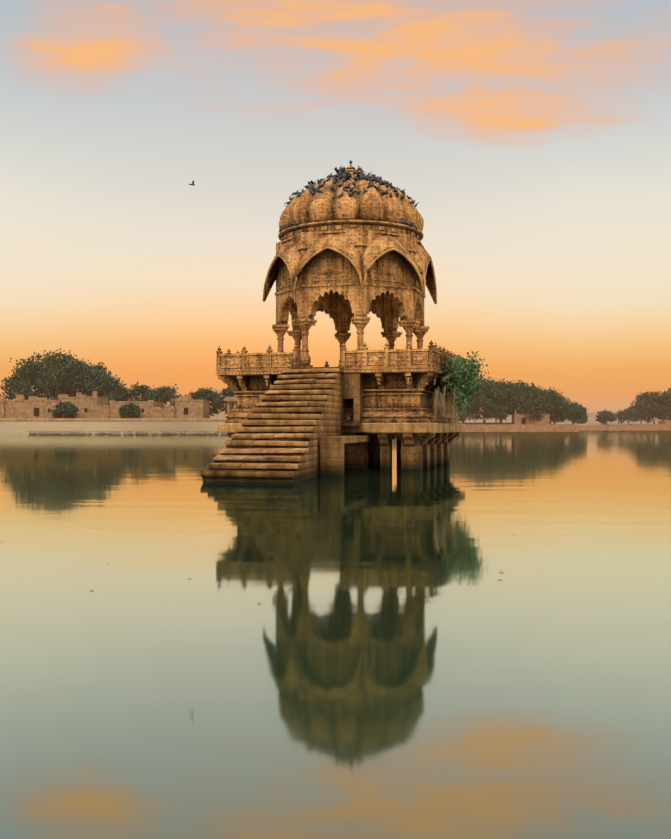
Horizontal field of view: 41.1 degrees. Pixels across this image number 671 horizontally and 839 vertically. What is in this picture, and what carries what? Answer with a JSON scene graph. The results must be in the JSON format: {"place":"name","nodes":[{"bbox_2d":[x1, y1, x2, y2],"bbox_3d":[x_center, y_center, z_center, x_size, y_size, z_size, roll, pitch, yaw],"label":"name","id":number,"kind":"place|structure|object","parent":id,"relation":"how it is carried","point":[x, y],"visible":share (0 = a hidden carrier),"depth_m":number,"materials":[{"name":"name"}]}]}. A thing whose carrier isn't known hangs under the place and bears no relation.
{"place":"outdoors","nodes":[
{"label":"outdoors","id":0,"kind":"place"},
{"bbox_2d":[0,426,29,433],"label":"sand bank","id":1,"kind":"structure","parent":0,"point":[5,430],"depth_m":135.33,"materials":[{"name":"beige sand"}]},
{"bbox_2d":[0,391,209,417],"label":"old buildings","id":2,"kind":"structure","parent":0,"point":[96,406],"depth_m":148.12,"materials":[{"name":"brown stone"}]},
{"bbox_2d":[0,411,660,433],"bbox_3d":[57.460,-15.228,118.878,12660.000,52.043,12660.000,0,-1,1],"label":"ground","id":3,"kind":"structure","parent":0,"point":[120,426],"depth_m":137.69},
{"bbox_2d":[0,418,226,431],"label":"ghat steps","id":4,"kind":"structure","parent":3,"relation":"on","point":[113,419],"depth_m":139.72,"materials":[{"name":"stone"}]},
{"bbox_2d":[224,397,236,415],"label":"bank pavilion","id":5,"kind":"structure","parent":4,"relation":"on","point":[230,401],"depth_m":146.57,"materials":[{"name":"beige stone"}]},
{"bbox_2d":[20,431,226,433],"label":"shore rocks","id":6,"kind":"object","parent":3,"relation":"on","point":[117,432],"visible":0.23,"depth_m":134.72,"materials":[{"name":"grey stone"}]},
{"bbox_2d":[22,378,655,423],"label":"tree trunks","id":7,"kind":"object","parent":3,"relation":"on","point":[484,419],"visible":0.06,"depth_m":209.87,"materials":[{"name":"brown plant"}]},
{"bbox_2d":[0,348,670,423],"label":"trees","id":8,"kind":"object","parent":7,"relation":"on","point":[492,399],"visible":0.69,"depth_m":170.11,"materials":[{"name":"green plant"}]},
{"bbox_2d":[465,414,670,431],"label":"bank walls","id":9,"kind":"structure","parent":3,"relation":"on","point":[527,425],"depth_m":206.37,"materials":[{"name":"stone"}]},
{"bbox_2d":[0,431,670,838],"bbox_3d":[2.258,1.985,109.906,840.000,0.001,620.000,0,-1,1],"label":"lake water","id":10,"kind":"structure","parent":0,"point":[382,653],"depth_m":4.09,"materials":[{"name":"liquid"}]},
{"bbox_2d":[201,368,341,482],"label":"chhatri stairs","id":11,"kind":"structure","parent":10,"relation":"in","point":[294,415],"depth_m":18.07,"materials":[{"name":"brown stone"}]},
{"bbox_2d":[1,476,658,590],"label":"lake debris","id":12,"kind":"object","parent":10,"relation":"on","point":[275,496],"visible":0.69,"depth_m":8.12,"materials":[{"name":"brown plant"}]},
{"bbox_2d":[227,432,460,469],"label":"chhatri piers","id":13,"kind":"structure","parent":10,"relation":"in","point":[417,451],"depth_m":21.49,"materials":[{"name":"brown stone"}]},
{"bbox_2d":[218,423,464,432],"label":"platform slab","id":14,"kind":"structure","parent":13,"relation":"on","point":[388,427],"depth_m":21.05,"materials":[{"name":"beige stone"}]},
{"bbox_2d":[225,373,459,423],"bbox_3d":[0.410,-0.480,23.945,5.080,1.170,5.080,0,-1,16],"label":"pavilion base","id":15,"kind":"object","parent":14,"relation":"on","point":[397,400],"depth_m":21.34,"materials":[{"name":"brown stone"}]},
{"bbox_2d":[218,372,443,392],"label":"support brackets","id":16,"kind":"object","parent":15,"relation":"attached to","point":[429,380],"visible":0.46,"depth_m":21.79,"materials":[{"name":"brown stone"}]},
{"bbox_2d":[215,367,443,375],"bbox_3d":[0.410,-1.120,23.950,5.460,0.110,5.460,0,-1,16],"label":"balcony ledge","id":17,"kind":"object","parent":16,"relation":"on","point":[358,370],"depth_m":21.14,"materials":[{"name":"brown stone"}]},
{"bbox_2d":[216,340,464,370],"bbox_3d":[0.410,-1.493,23.954,5.435,0.635,5.435,0,-1,16],"label":"balustrade","id":18,"kind":"object","parent":17,"relation":"on","point":[386,357],"visible":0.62,"depth_m":21.22,"materials":[{"name":"brown stone"}]},
{"bbox_2d":[272,317,428,368],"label":"columns","id":19,"kind":"structure","parent":17,"relation":"on","point":[410,327],"depth_m":22.73,"materials":[{"name":"brown stone"}]},
{"bbox_2d":[274,229,425,332],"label":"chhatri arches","id":20,"kind":"structure","parent":19,"relation":"on","point":[390,294],"depth_m":22.43,"materials":[{"name":"brown stone"}]},
{"bbox_2d":[265,233,434,302],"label":"arched eaves","id":21,"kind":"object","parent":20,"relation":"attached to","point":[289,252],"visible":0.54,"depth_m":22.25,"materials":[{"name":"brown stone"}]},
{"bbox_2d":[263,246,436,303],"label":"eaves trim","id":22,"kind":"structure","parent":21,"relation":"attached to","point":[363,281],"depth_m":22.21,"materials":[{"name":"brown stone"}]},
{"bbox_2d":[278,220,423,244],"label":"cornice","id":23,"kind":"structure","parent":20,"relation":"on","point":[326,227],"depth_m":22.33,"materials":[{"name":"brown stone"}]},
{"bbox_2d":[279,172,423,231],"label":"dome","id":24,"kind":"structure","parent":23,"relation":"on","point":[372,203],"depth_m":22.47,"materials":[{"name":"brown stone"}]},
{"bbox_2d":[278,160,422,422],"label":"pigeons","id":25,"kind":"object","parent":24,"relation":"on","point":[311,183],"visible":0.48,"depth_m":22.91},
{"bbox_2d":[346,164,363,173],"bbox_3d":[0.410,-6.700,24.001,0.739,0.310,0.739,0,-1,1],"label":"finial","id":26,"kind":"object","parent":24,"relation":"on","point":[350,168],"visible":0.35,"depth_m":23.89,"materials":[{"name":"brown stone"}]},
{"bbox_2d":[433,351,488,424],"bbox_3d":[3.124,-0.744,21.993,1.298,1.888,2.130,0,-1,21],"label":"balcony shrub","id":27,"kind":"object","parent":15,"relation":"attached to","point":[467,378],"depth_m":21.54,"materials":[{"name":"green plant"}]},
{"bbox_2d":[341,373,363,425],"bbox_3d":[0.314,-0.471,21.343,0.710,1.245,0.530,0,-1,16],"label":"doorway wall","id":28,"kind":"structure","parent":14,"relation":"on","point":[352,387],"depth_m":21.17,"materials":[{"name":"brown stone"}]},
{"bbox_2d":[318,435,369,475],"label":"stone pier","id":29,"kind":"structure","parent":10,"relation":"in","point":[331,455],"depth_m":18.22,"materials":[{"name":"brown stone"}]},
{"bbox_2d":[0,0,670,412],"label":"sky","id":30,"kind":"structure","parent":0,"point":[531,139],"materials":[{"name":"orange"}]}
]}

